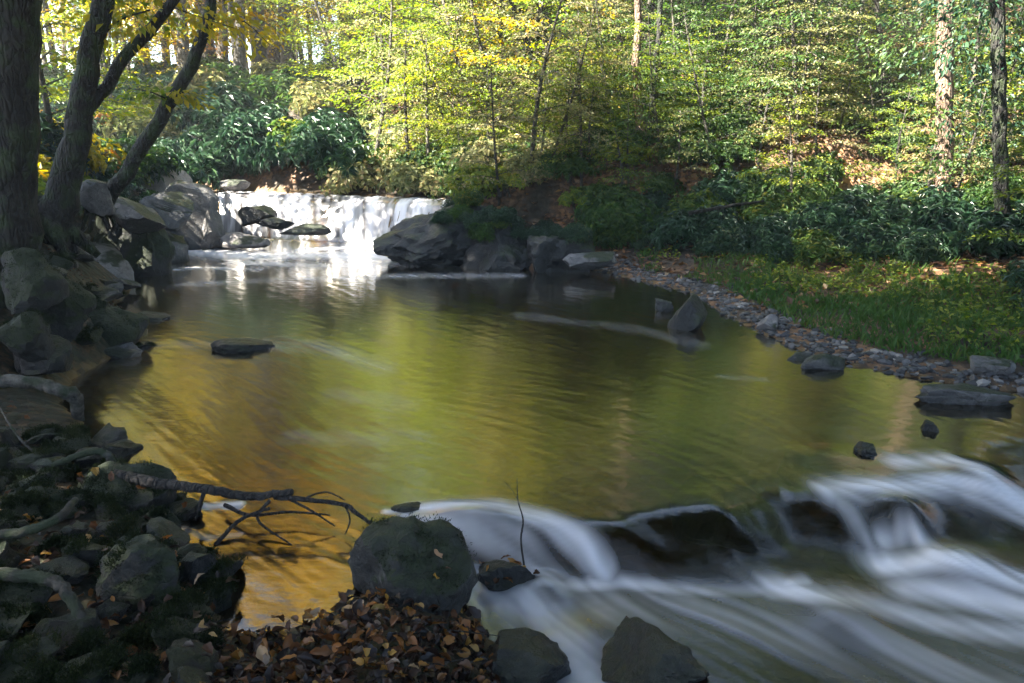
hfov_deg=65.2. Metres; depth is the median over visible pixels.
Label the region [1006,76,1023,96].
understorey tree
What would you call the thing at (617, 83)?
understorey tree
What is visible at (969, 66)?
leafy bush
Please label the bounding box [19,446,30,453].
mossy stone
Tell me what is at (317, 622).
fallen leaf
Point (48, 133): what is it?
evergreen shrub
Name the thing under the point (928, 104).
leafy bush
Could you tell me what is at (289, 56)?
canopy tree
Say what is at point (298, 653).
fallen leaf
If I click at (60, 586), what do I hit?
tree root
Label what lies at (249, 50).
sky
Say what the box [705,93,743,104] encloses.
leafy bush
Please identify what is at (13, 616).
mossy stone
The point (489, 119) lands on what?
leafy bush
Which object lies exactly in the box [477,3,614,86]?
understorey tree
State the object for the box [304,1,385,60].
understorey tree
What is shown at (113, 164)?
leafy bush
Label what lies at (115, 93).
evergreen shrub
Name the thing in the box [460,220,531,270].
rock outcrop
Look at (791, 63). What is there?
understorey tree
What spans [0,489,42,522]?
mossy stone
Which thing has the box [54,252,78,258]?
bank stone
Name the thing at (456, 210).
evergreen shrub
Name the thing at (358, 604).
fallen leaf
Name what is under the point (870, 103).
leafy bush
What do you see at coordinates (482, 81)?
understorey tree
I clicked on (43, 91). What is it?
understorey tree
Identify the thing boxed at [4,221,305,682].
dead leaves
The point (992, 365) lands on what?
rock
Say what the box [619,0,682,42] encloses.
understorey tree
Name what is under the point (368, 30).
understorey tree
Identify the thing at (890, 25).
understorey tree
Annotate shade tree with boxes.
[756,0,762,40]
[801,0,813,46]
[909,0,923,37]
[1012,0,1023,46]
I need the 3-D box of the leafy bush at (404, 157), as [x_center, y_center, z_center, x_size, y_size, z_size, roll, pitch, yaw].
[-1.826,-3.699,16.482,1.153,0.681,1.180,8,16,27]
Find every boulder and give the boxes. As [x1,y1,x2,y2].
[0,246,69,314]
[5,481,76,512]
[40,273,96,341]
[66,456,180,506]
[88,303,149,346]
[90,528,186,606]
[93,216,175,277]
[164,180,218,249]
[347,511,477,616]
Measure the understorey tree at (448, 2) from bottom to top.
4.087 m
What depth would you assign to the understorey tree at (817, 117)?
13.76 m
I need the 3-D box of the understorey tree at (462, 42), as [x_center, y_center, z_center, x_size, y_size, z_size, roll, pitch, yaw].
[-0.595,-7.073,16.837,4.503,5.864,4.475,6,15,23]
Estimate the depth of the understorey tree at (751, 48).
14.62 m
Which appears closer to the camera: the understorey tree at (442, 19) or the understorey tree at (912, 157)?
the understorey tree at (912, 157)
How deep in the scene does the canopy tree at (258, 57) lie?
26.18 m
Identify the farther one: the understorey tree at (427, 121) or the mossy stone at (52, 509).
the understorey tree at (427, 121)
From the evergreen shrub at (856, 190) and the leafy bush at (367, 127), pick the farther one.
the leafy bush at (367, 127)
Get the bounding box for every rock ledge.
[220,232,269,247]
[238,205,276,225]
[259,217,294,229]
[279,224,331,235]
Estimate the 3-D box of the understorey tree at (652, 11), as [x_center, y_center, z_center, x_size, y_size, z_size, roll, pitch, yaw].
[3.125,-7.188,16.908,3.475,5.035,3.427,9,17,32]
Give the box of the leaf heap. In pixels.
[159,591,500,682]
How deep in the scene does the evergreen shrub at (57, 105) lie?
20.18 m
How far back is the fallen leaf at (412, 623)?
3.17 m
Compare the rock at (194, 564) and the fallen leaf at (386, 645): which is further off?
the rock at (194, 564)
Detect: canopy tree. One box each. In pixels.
[133,0,150,61]
[175,0,189,67]
[194,0,217,62]
[216,0,228,62]
[233,0,246,73]
[252,0,266,74]
[264,0,276,62]
[278,0,296,67]
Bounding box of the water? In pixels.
[59,238,1023,682]
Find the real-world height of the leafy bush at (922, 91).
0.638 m
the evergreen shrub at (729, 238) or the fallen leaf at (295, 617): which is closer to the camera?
the fallen leaf at (295, 617)
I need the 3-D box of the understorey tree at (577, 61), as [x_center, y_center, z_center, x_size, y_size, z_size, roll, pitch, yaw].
[1.155,-4.777,14.873,2.485,2.736,2.122,9,17,32]
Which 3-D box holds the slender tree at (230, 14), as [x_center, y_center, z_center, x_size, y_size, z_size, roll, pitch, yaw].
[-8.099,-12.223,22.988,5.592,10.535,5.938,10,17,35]
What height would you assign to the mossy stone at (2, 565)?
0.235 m
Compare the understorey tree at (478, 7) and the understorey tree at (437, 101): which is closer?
the understorey tree at (437, 101)
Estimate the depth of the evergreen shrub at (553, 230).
12.63 m
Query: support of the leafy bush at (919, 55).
on the ground at (42, 408)
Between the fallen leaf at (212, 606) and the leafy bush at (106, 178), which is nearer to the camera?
the fallen leaf at (212, 606)
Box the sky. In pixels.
[40,0,338,71]
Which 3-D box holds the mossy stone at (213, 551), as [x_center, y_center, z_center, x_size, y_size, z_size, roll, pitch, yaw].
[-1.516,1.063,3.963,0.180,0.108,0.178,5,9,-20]
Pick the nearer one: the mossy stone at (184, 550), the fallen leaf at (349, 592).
the fallen leaf at (349, 592)
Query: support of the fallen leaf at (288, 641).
on the leaf heap
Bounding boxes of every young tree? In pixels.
[508,0,601,67]
[566,0,738,142]
[649,0,662,137]
[812,0,1023,193]
[825,0,1023,233]
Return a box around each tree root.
[0,374,84,420]
[0,497,78,538]
[0,567,89,629]
[51,448,116,467]
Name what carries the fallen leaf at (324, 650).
on the leaf heap
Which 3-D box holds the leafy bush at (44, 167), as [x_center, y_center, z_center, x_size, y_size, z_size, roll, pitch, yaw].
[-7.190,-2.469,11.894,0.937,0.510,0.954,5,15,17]
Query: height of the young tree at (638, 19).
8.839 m
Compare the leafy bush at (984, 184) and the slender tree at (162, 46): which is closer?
the leafy bush at (984, 184)
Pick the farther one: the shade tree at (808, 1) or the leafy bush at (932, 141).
the shade tree at (808, 1)
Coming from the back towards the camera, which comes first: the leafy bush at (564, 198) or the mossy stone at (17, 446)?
the leafy bush at (564, 198)
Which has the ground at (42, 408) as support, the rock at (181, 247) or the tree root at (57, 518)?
the rock at (181, 247)
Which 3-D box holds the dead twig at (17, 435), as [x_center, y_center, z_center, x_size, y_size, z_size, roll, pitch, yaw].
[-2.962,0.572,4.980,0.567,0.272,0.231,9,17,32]
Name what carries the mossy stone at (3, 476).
on the ground at (42, 408)
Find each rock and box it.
[0,307,56,362]
[13,334,73,375]
[28,456,68,473]
[103,342,142,358]
[137,311,170,320]
[166,231,188,262]
[178,551,218,584]
[201,206,224,249]
[211,338,275,352]
[219,179,250,190]
[391,501,420,512]
[477,559,535,590]
[485,627,570,682]
[563,251,616,269]
[600,616,708,682]
[655,298,673,311]
[667,293,707,330]
[756,314,777,330]
[787,352,811,361]
[801,353,844,369]
[815,347,824,351]
[853,441,876,456]
[915,383,1016,405]
[920,419,938,432]
[970,355,1015,374]
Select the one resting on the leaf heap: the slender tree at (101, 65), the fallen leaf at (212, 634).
the fallen leaf at (212, 634)
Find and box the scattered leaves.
[4,436,200,679]
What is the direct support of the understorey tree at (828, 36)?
on the ground at (42, 408)
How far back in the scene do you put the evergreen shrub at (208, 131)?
18.25 m
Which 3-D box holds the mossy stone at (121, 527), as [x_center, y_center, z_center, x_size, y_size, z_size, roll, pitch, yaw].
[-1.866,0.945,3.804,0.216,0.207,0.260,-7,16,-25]
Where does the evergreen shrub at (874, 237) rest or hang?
on the ground at (42, 408)
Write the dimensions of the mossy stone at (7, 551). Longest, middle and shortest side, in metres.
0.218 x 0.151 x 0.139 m
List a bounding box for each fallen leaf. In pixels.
[30,541,38,545]
[30,555,39,565]
[40,550,51,554]
[48,593,61,601]
[76,476,84,483]
[91,467,98,475]
[102,620,118,627]
[108,471,113,480]
[163,594,172,602]
[182,639,194,646]
[193,611,201,618]
[193,623,210,633]
[194,573,204,583]
[198,618,206,627]
[201,642,212,654]
[207,620,219,627]
[208,631,216,636]
[209,602,215,610]
[215,662,223,669]
[218,656,230,663]
[226,577,239,582]
[231,620,239,637]
[236,657,251,663]
[254,639,261,651]
[256,645,268,660]
[262,653,269,664]
[271,614,284,621]
[280,654,296,659]
[282,634,292,648]
[291,615,298,621]
[297,651,304,663]
[302,612,314,618]
[306,665,315,674]
[309,645,332,655]
[310,607,319,616]
[314,617,320,628]
[318,612,328,617]
[325,614,333,620]
[330,646,347,658]
[331,614,338,623]
[332,642,344,652]
[333,633,339,641]
[333,664,343,672]
[334,602,347,612]
[338,591,346,601]
[339,629,348,642]
[341,605,351,611]
[344,608,352,619]
[344,638,363,643]
[345,589,354,595]
[351,645,362,652]
[352,598,362,614]
[353,657,363,664]
[357,605,369,615]
[362,646,370,656]
[365,590,375,597]
[365,601,378,607]
[365,628,378,640]
[366,628,375,637]
[368,594,375,600]
[368,657,379,663]
[369,608,376,617]
[371,633,385,638]
[371,635,383,643]
[376,587,385,595]
[380,664,388,676]
[382,642,388,648]
[385,656,393,673]
[386,657,399,663]
[388,649,396,655]
[389,609,398,616]
[390,615,397,625]
[391,592,400,598]
[393,634,403,649]
[400,609,407,618]
[405,645,425,653]
[406,607,415,615]
[407,636,417,644]
[408,621,423,625]
[409,666,422,677]
[414,602,423,608]
[418,660,429,666]
[421,641,433,647]
[426,631,432,641]
[432,656,443,668]
[434,549,442,557]
[434,632,439,641]
[443,635,454,644]
[450,609,457,619]
[456,624,468,636]
[458,659,472,669]
[461,618,470,627]
[466,606,471,616]
[468,606,480,617]
[469,644,478,651]
[474,630,481,642]
[475,626,486,633]
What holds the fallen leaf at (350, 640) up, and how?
on the leaf heap
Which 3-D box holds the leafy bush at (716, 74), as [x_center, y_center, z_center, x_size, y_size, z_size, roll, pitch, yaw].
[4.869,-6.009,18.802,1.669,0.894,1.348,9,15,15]
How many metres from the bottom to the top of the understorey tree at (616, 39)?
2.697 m
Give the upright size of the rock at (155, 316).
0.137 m
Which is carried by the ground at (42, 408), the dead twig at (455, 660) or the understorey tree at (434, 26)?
the understorey tree at (434, 26)
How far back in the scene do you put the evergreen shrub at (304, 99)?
19.64 m
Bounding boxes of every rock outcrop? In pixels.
[373,210,479,266]
[438,200,485,212]
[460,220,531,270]
[527,235,595,272]
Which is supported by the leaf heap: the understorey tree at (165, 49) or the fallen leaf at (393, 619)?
the fallen leaf at (393, 619)
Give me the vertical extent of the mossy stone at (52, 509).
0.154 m
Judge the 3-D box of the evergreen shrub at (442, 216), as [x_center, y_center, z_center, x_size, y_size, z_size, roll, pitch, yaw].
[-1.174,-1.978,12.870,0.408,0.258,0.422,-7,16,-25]
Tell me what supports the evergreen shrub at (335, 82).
on the ground at (42, 408)
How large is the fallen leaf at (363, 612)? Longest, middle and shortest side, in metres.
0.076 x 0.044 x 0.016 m
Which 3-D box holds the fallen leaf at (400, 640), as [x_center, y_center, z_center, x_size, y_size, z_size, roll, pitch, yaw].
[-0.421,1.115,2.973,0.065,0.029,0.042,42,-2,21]
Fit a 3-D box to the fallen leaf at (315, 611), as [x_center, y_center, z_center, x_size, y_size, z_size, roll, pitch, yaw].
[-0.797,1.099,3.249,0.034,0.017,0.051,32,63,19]
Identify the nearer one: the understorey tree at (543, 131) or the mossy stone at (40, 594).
the mossy stone at (40, 594)
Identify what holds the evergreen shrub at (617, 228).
on the ground at (42, 408)
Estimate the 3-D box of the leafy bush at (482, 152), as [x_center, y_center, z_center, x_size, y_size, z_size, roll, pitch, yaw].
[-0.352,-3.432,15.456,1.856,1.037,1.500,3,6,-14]
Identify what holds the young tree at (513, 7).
on the ground at (42, 408)
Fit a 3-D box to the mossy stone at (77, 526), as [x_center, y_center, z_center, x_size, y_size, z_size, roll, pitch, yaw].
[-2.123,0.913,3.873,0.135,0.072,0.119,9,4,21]
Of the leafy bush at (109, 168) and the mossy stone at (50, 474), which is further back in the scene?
the leafy bush at (109, 168)
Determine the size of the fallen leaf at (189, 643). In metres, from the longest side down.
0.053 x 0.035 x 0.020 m
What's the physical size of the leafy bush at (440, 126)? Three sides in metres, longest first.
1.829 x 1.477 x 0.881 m
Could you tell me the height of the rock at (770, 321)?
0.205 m
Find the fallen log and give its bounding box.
[689,200,764,214]
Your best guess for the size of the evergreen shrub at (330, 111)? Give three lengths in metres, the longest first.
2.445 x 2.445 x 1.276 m
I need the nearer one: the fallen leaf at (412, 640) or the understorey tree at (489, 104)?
the fallen leaf at (412, 640)
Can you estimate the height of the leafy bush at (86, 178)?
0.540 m
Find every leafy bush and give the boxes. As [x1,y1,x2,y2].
[38,132,99,179]
[38,160,52,180]
[38,172,45,195]
[55,121,126,159]
[83,175,97,180]
[87,145,112,174]
[88,171,148,198]
[94,113,115,126]
[99,151,111,171]
[99,154,143,182]
[103,149,120,172]
[130,196,141,201]
[136,175,153,187]
[138,189,158,197]
[315,166,332,179]
[318,142,388,175]
[318,156,394,196]
[348,109,380,125]
[359,134,396,149]
[360,119,377,132]
[364,147,391,166]
[366,152,416,180]
[367,107,394,122]
[367,123,398,141]
[371,130,425,149]
[374,116,402,127]
[376,161,443,195]
[377,110,408,123]
[386,143,417,159]
[388,121,434,137]
[396,145,439,169]
[400,108,449,138]
[403,165,453,197]
[406,141,462,168]
[415,135,443,144]
[416,140,440,148]
[426,171,462,198]
[428,165,452,187]
[429,100,465,113]
[430,113,459,135]
[431,135,486,176]
[443,162,505,191]
[445,119,471,135]
[447,136,522,167]
[450,180,496,203]
[464,125,524,142]
[468,105,548,133]
[477,165,531,196]
[478,170,531,197]
[479,142,522,167]
[495,109,543,135]
[502,133,530,154]
[502,149,551,177]
[510,165,558,186]
[522,138,559,150]
[534,153,574,182]
[535,135,576,154]
[537,120,576,143]
[545,151,605,185]
[558,185,593,209]
[564,116,619,135]
[567,136,617,155]
[569,125,614,147]
[569,180,615,202]
[588,135,656,166]
[592,186,650,221]
[602,105,648,132]
[613,86,661,104]
[617,129,653,145]
[631,74,683,99]
[640,171,686,202]
[647,116,725,147]
[651,128,736,173]
[656,99,683,122]
[656,99,730,127]
[670,90,708,103]
[682,188,740,215]
[697,67,743,84]
[698,139,760,171]
[703,108,757,137]
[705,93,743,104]
[706,82,754,98]
[706,94,736,116]
[725,94,791,126]
[726,122,788,146]
[727,166,790,210]
[730,124,784,147]
[734,199,771,216]
[748,209,779,223]
[752,108,803,129]
[765,165,809,189]
[771,96,811,111]
[775,91,821,105]
[785,150,845,183]
[787,74,834,89]
[790,59,848,78]
[802,103,851,126]
[819,81,863,96]
[819,93,862,113]
[822,105,909,130]
[827,40,860,59]
[839,88,864,102]
[843,65,871,81]
[850,183,879,194]
[856,127,933,158]
[862,43,907,65]
[862,82,914,106]
[863,78,898,90]
[864,102,904,115]
[866,172,934,196]
[880,196,922,220]
[896,50,932,60]
[902,55,935,75]
[902,85,935,100]
[903,70,934,89]
[904,98,935,111]
[927,127,967,144]
[953,93,1010,118]
[954,43,1006,62]
[954,71,990,90]
[954,141,1020,174]
[956,61,982,73]
[960,177,980,189]
[961,77,1023,96]
[969,176,1018,194]
[977,58,1022,77]
[981,121,1023,135]
[985,46,1023,62]
[987,134,1023,162]
[1007,93,1023,111]
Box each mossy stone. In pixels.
[0,426,21,444]
[0,441,13,471]
[0,464,60,493]
[0,468,12,491]
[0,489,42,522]
[0,493,10,502]
[0,509,21,546]
[0,541,19,567]
[0,558,11,591]
[0,567,67,606]
[0,593,40,642]
[0,623,11,664]
[0,625,69,682]
[0,654,68,682]
[3,465,38,482]
[4,445,25,449]
[6,445,68,470]
[8,447,22,457]
[13,519,29,527]
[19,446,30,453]
[20,422,61,443]
[20,596,54,630]
[23,477,50,509]
[30,531,70,558]
[32,608,100,657]
[33,554,89,583]
[36,425,91,450]
[39,497,88,519]
[46,636,136,682]
[53,421,90,438]
[54,531,125,566]
[56,462,85,481]
[57,624,109,661]
[58,483,98,511]
[59,520,88,536]
[65,448,76,461]
[73,447,117,468]
[88,423,127,447]
[91,489,130,521]
[92,528,154,569]
[95,520,116,534]
[95,599,129,620]
[96,455,117,465]
[101,439,142,458]
[101,511,140,544]
[110,617,155,650]
[120,647,162,682]
[124,593,154,612]
[125,489,153,512]
[126,503,183,531]
[140,586,220,623]
[146,517,190,548]
[147,602,225,654]
[166,498,202,520]
[166,638,218,682]
[174,491,190,501]
[175,543,206,581]
[177,666,211,682]
[188,571,240,613]
[198,551,247,583]
[201,543,220,556]
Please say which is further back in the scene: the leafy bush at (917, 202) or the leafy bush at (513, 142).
the leafy bush at (513, 142)
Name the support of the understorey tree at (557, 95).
on the ground at (42, 408)
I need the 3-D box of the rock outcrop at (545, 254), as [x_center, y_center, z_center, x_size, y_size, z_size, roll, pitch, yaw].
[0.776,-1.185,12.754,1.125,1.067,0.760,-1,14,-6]
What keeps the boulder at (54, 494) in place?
on the ground at (42, 408)
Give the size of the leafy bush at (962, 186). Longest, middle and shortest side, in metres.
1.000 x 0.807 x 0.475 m
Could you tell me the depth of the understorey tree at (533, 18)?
19.65 m
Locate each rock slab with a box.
[80,179,115,215]
[85,243,134,280]
[113,196,166,233]
[138,192,193,230]
[139,169,191,192]
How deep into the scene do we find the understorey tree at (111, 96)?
19.70 m
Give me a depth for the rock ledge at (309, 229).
15.30 m
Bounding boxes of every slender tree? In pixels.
[40,0,118,80]
[42,0,59,72]
[100,0,146,96]
[143,7,164,61]
[192,4,248,72]
[225,0,233,58]
[247,0,269,64]
[276,0,324,63]
[291,0,333,63]
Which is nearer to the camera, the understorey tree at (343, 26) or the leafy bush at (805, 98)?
the leafy bush at (805, 98)
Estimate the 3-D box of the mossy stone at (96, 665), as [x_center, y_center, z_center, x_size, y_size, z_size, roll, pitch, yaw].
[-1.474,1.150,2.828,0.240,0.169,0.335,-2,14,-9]
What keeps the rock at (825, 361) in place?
on the ground at (42, 408)
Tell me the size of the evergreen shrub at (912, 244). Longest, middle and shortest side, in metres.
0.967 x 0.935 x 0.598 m
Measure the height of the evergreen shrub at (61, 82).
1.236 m
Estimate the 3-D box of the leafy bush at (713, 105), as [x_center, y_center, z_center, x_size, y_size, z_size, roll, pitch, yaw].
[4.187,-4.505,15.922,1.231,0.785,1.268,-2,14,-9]
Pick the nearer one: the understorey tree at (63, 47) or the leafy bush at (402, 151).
the leafy bush at (402, 151)
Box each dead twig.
[0,407,59,452]
[433,657,470,664]
[439,629,498,635]
[505,480,524,564]
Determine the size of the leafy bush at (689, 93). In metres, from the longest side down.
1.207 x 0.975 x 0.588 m
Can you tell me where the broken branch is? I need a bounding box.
[113,469,369,544]
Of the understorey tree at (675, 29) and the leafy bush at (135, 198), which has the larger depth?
the understorey tree at (675, 29)
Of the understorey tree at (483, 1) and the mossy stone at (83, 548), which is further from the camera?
the understorey tree at (483, 1)
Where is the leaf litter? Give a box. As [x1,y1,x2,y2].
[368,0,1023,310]
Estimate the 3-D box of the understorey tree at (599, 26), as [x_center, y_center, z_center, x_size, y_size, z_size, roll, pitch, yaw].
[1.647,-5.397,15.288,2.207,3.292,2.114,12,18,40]
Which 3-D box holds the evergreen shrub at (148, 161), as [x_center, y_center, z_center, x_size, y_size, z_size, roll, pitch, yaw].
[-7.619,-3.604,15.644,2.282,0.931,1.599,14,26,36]
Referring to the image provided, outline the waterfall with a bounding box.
[212,190,447,244]
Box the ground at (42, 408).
[0,0,1023,682]
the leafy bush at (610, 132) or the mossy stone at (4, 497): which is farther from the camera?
the leafy bush at (610, 132)
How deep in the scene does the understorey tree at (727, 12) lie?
17.28 m
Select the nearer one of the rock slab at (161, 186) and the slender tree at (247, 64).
the rock slab at (161, 186)
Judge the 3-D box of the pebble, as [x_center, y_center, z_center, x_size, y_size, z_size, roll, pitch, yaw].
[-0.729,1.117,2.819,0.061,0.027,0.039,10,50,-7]
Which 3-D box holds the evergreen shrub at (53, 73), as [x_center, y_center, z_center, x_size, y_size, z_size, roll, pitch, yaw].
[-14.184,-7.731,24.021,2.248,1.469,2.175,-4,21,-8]
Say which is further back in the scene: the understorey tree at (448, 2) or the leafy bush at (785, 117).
the understorey tree at (448, 2)
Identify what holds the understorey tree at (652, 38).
on the ground at (42, 408)
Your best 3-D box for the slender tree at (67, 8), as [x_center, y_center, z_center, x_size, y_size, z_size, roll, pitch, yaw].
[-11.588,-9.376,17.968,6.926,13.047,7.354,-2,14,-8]
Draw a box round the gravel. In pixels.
[600,254,1023,392]
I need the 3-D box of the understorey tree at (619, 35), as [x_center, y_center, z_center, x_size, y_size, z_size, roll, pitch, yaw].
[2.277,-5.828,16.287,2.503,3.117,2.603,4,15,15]
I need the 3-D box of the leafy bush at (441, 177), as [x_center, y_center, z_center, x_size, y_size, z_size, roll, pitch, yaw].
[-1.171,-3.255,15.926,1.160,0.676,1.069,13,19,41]
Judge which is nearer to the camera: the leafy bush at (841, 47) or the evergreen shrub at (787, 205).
the evergreen shrub at (787, 205)
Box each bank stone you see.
[42,250,73,269]
[53,265,66,276]
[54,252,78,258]
[71,280,101,295]
[73,323,103,345]
[76,254,93,261]
[93,294,106,309]
[97,287,119,300]
[99,278,118,285]
[104,283,123,298]
[112,278,140,289]
[136,341,155,347]
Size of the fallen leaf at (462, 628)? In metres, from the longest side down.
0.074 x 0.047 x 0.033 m
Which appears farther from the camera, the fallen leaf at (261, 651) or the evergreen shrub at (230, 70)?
the evergreen shrub at (230, 70)
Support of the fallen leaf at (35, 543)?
on the mossy stone at (53, 540)
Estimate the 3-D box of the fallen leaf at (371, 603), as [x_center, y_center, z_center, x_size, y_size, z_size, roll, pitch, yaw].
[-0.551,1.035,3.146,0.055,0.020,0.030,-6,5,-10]
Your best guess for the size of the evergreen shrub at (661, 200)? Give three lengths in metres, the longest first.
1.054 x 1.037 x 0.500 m
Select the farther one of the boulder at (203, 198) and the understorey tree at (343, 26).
the understorey tree at (343, 26)
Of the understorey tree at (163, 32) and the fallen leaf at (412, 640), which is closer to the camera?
the fallen leaf at (412, 640)
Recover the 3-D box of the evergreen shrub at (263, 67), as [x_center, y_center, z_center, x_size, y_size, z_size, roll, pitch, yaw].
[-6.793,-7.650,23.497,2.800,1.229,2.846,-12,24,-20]
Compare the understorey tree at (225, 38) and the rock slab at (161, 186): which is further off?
the understorey tree at (225, 38)
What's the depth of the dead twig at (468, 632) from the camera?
3.32 m
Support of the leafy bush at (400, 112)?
on the ground at (42, 408)
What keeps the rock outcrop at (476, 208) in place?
on the ground at (42, 408)
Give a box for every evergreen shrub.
[39,75,71,96]
[39,85,68,122]
[39,112,102,173]
[41,60,74,79]
[52,106,98,122]
[64,73,133,97]
[92,117,113,145]
[94,132,181,178]
[95,73,154,111]
[96,89,183,140]
[105,89,155,110]
[109,119,164,139]
[111,115,163,140]
[119,62,163,83]
[121,144,184,185]
[127,138,222,192]
[130,60,176,80]
[138,117,194,147]
[150,67,240,111]
[151,67,181,89]
[157,136,205,170]
[167,80,259,131]
[168,119,261,180]
[174,56,232,70]
[182,124,218,150]
[197,112,308,181]
[199,62,249,81]
[221,100,293,146]
[227,70,267,88]
[234,66,318,108]
[238,86,284,107]
[248,59,308,81]
[252,117,322,159]
[254,112,378,179]
[287,77,358,117]
[295,53,369,93]
[302,114,348,127]
[305,107,361,134]
[311,74,362,100]
[428,210,453,224]
[440,194,470,207]
[445,204,474,222]
[452,189,484,207]
[462,213,486,229]
[466,221,495,244]
[473,205,498,217]
[484,205,517,223]
[490,218,511,229]
[509,224,531,240]
[521,225,549,241]
[535,218,558,228]
[546,224,563,235]
[556,226,578,238]
[564,225,592,244]
[565,222,593,232]
[570,182,658,224]
[584,202,663,249]
[637,188,672,209]
[639,209,665,231]
[641,206,708,252]
[650,190,720,225]
[687,168,766,208]
[692,222,762,259]
[694,204,752,234]
[738,190,816,222]
[740,212,814,237]
[747,220,806,265]
[772,227,872,265]
[786,191,876,240]
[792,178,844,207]
[831,217,921,262]
[837,193,926,230]
[838,184,887,204]
[874,189,924,201]
[882,229,964,265]
[894,199,1019,262]
[916,180,972,210]
[947,200,1023,259]
[948,169,1023,210]
[965,173,1023,211]
[1000,258,1023,315]
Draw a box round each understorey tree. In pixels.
[39,0,194,137]
[40,0,78,62]
[40,0,247,67]
[40,1,111,76]
[41,8,158,117]
[42,0,128,69]
[44,0,230,63]
[44,4,160,69]
[49,0,228,65]
[53,0,169,70]
[53,0,255,56]
[59,0,202,76]
[75,0,299,60]
[119,0,210,70]
[120,0,230,63]
[124,1,302,66]
[126,1,332,43]
[188,0,338,74]
[189,0,338,60]
[214,0,339,67]
[215,0,371,51]
[217,0,362,62]
[241,0,395,85]
[242,0,399,114]
[250,0,401,88]
[287,1,444,108]
[293,0,395,67]
[297,0,381,58]
[300,0,493,100]
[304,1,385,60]
[310,0,482,150]
[311,0,488,102]
[314,0,469,112]
[322,0,446,104]
[322,3,424,56]
[329,0,494,107]
[333,0,521,128]
[344,0,437,103]
[352,5,461,54]
[356,27,466,150]
[368,0,497,89]
[368,0,588,105]
[369,35,496,159]
[370,0,464,92]
[371,0,489,106]
[386,0,518,119]
[388,22,487,143]
[395,3,516,143]
[398,0,570,78]
[401,0,583,136]
[402,0,522,105]
[413,0,611,162]
[421,57,548,205]
[430,0,613,120]
[430,55,503,140]
[432,0,563,72]
[432,107,477,165]
[434,0,651,138]
[435,45,526,144]
[449,0,496,52]
[453,0,597,92]
[458,0,620,108]
[459,0,678,112]
[463,0,637,133]
[463,78,513,135]
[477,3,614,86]
[478,3,585,56]
[482,0,613,60]
[482,6,544,81]
[495,45,560,123]
[495,56,588,164]
[497,0,644,167]
[505,34,624,150]
[508,22,570,107]
[510,40,657,186]
[511,92,563,141]
[517,3,640,136]
[527,0,621,88]
[539,54,613,128]
[543,73,623,164]
[549,0,651,71]
[552,0,649,121]
[553,56,615,119]
[558,0,679,72]
[568,27,647,129]
[570,0,685,105]
[573,2,735,66]
[574,1,656,106]
[576,0,749,77]
[580,0,758,85]
[584,98,676,194]
[587,0,671,58]
[587,126,661,191]
[591,13,706,149]
[596,34,689,119]
[604,48,686,147]
[608,0,752,100]
[618,30,691,110]
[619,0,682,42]
[619,0,788,100]
[628,0,763,59]
[629,0,764,96]
[640,8,782,174]
[644,109,714,191]
[651,0,754,69]
[655,0,789,82]
[658,20,763,125]
[661,0,783,83]
[677,0,822,91]
[679,0,820,35]
[680,43,740,103]
[686,0,874,117]
[700,0,927,142]
[708,0,791,122]
[710,0,785,21]
[712,0,842,98]
[715,6,823,165]
[723,0,881,139]
[723,0,931,76]
[731,94,861,196]
[739,34,834,114]
[751,37,881,177]
[759,36,841,114]
[765,0,893,59]
[771,0,867,91]
[775,0,987,110]
[779,0,931,84]
[789,0,903,56]
[791,19,894,134]
[801,1,887,96]
[810,0,1013,80]
[828,33,935,157]
[839,86,935,187]
[841,92,984,186]
[842,0,911,36]
[842,0,918,88]
[849,18,935,109]
[855,0,934,86]
[870,0,1013,46]
[870,22,965,128]
[881,0,1023,152]
[884,18,991,102]
[897,0,990,89]
[907,81,1022,198]
[914,0,1023,94]
[927,89,991,151]
[931,0,1023,60]
[933,0,1023,105]
[940,108,1023,184]
[955,62,1023,143]
[959,120,1023,244]
[962,19,1023,94]
[1005,101,1023,192]
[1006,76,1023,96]
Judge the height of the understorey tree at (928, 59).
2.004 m
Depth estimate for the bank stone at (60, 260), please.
7.97 m
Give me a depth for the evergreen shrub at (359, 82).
22.50 m
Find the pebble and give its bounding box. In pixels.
[296,652,313,663]
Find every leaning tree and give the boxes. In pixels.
[0,0,89,318]
[37,0,312,257]
[80,0,324,232]
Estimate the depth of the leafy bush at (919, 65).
16.72 m
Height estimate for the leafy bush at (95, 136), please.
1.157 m
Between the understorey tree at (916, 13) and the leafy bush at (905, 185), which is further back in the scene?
the understorey tree at (916, 13)
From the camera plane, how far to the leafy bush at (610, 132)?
14.64 m
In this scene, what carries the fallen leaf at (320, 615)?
on the leaf heap
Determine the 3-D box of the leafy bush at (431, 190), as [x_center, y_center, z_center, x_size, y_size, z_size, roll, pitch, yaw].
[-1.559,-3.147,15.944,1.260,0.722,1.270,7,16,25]
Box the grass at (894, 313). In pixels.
[635,246,1023,365]
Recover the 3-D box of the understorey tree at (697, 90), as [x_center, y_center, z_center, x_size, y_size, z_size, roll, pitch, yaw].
[3.485,-4.261,14.392,2.385,3.219,2.368,-5,15,-19]
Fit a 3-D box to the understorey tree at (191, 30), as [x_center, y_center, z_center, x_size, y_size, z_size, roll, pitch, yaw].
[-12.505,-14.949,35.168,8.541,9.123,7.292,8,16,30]
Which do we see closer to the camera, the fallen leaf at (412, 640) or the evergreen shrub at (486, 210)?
the fallen leaf at (412, 640)
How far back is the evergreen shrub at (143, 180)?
15.53 m
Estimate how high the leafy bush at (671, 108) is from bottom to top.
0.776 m
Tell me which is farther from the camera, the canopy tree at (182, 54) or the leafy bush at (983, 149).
the canopy tree at (182, 54)

